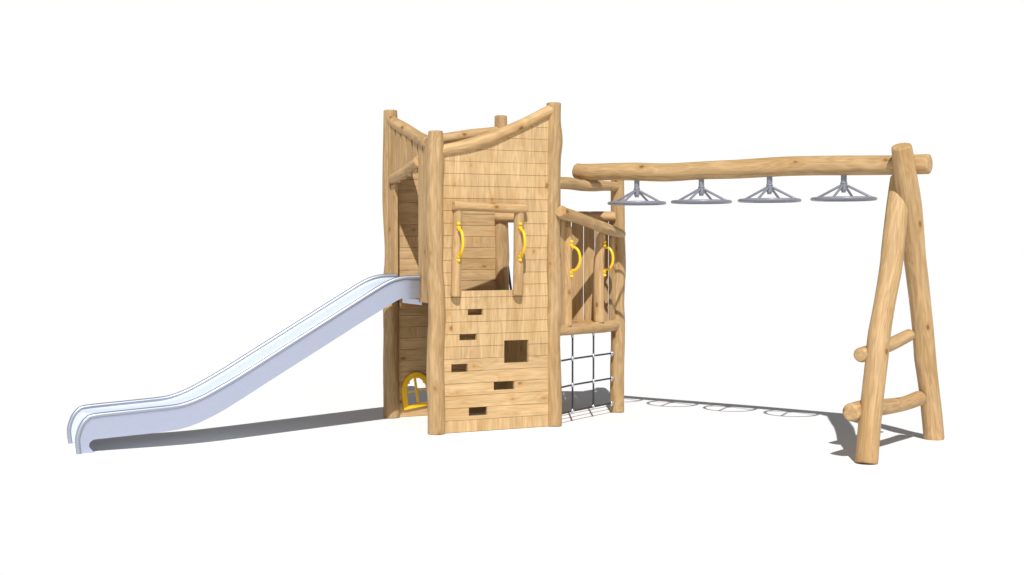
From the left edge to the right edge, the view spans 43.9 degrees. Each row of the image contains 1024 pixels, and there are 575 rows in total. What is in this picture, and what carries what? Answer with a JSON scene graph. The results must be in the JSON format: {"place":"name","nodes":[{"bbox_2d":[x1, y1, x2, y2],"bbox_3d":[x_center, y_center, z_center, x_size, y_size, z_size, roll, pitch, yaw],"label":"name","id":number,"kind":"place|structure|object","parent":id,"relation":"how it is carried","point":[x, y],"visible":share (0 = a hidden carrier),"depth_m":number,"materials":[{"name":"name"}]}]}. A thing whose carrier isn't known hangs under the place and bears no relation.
{"place":"outdoors","nodes":[
{"label":"outdoors","id":0,"kind":"place"},
{"bbox_2d":[0,249,1023,574],"bbox_3d":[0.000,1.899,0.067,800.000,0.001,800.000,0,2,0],"label":"ground","id":1,"kind":"structure","parent":0,"point":[724,441],"depth_m":12.15,"materials":[{"name":"white"}]},
{"bbox_2d":[67,274,425,453],"bbox_3d":[-2.522,0.677,12.417,3.414,1.577,0.709,-1,2,-25],"label":"slide","id":2,"kind":"object","parent":1,"relation":"on","point":[251,371],"visible":1,"depth_m":12.26,"materials":[{"name":"silver metal"}]},
{"bbox_2d":[382,102,562,434],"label":"play tower","id":3,"kind":"structure","parent":1,"relation":"on","point":[474,334],"depth_m":12.96,"materials":[{"name":"brown wood"}]},
{"bbox_2d":[401,372,427,409],"bbox_3d":[-1.031,1.128,13.885,0.372,0.404,0.029,-1,2,-25],"label":"arched window","id":4,"kind":"structure","parent":3,"relation":"in","point":[414,375],"depth_m":13.84,"materials":[{"name":"yellow plastic"}]},
{"bbox_2d":[495,177,625,412],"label":"climbing platform","id":5,"kind":"structure","parent":1,"relation":"on","point":[602,314],"depth_m":14.10,"materials":[{"name":"brown wood"}]},
{"bbox_2d":[561,333,614,413],"bbox_3d":[0.793,0.905,13.669,0.043,0.854,1.223,1,2,35],"label":"climbing net","id":6,"kind":"object","parent":5,"relation":"hanging from","point":[593,381],"visible":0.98,"depth_m":13.71,"materials":[{"name":"fabric"}]},
{"bbox_2d":[572,143,943,463],"bbox_3d":[2.541,0.056,12.822,1.847,2.832,3.825,-2,3,-39],"label":"log beam frame","id":7,"kind":"object","parent":1,"relation":"on","point":[903,236],"visible":0.99,"depth_m":11.71,"materials":[{"name":"brown wood"}]},
{"bbox_2d":[607,180,665,205],"bbox_3d":[1.305,-1.011,13.281,0.614,0.292,0.614,0,2,0],"label":"spinner wheel","id":8,"kind":"object","parent":7,"relation":"hanging from","point":[637,192],"visible":1,"depth_m":13.23,"materials":[{"name":"silver metal"}]},
{"bbox_2d":[671,179,731,203],"bbox_3d":[1.916,-0.996,12.857,0.614,0.292,0.614,0,2,0],"label":"spinner wheel","id":9,"kind":"object","parent":7,"relation":"hanging from","point":[701,190],"visible":1,"depth_m":12.76,"materials":[{"name":"silver metal"}]},
{"bbox_2d":[738,176,801,202],"bbox_3d":[2.520,-0.981,12.437,0.614,0.292,0.614,0,2,0],"label":"spinner wheel","id":10,"kind":"object","parent":7,"relation":"hanging from","point":[769,188],"visible":1,"depth_m":12.39,"materials":[{"name":"silver metal"}]},
{"bbox_2d":[810,175,876,201],"bbox_3d":[3.135,-0.966,12.009,0.614,0.292,0.614,0,2,0],"label":"spinner wheel","id":11,"kind":"object","parent":7,"relation":"hanging from","point":[843,186],"visible":1,"depth_m":11.95,"materials":[{"name":"silver metal"}]},
{"bbox_2d":[0,0,1023,248],"label":"sky","id":12,"kind":"structure","parent":0,"point":[125,124],"materials":[{"name":"white"}]}
]}

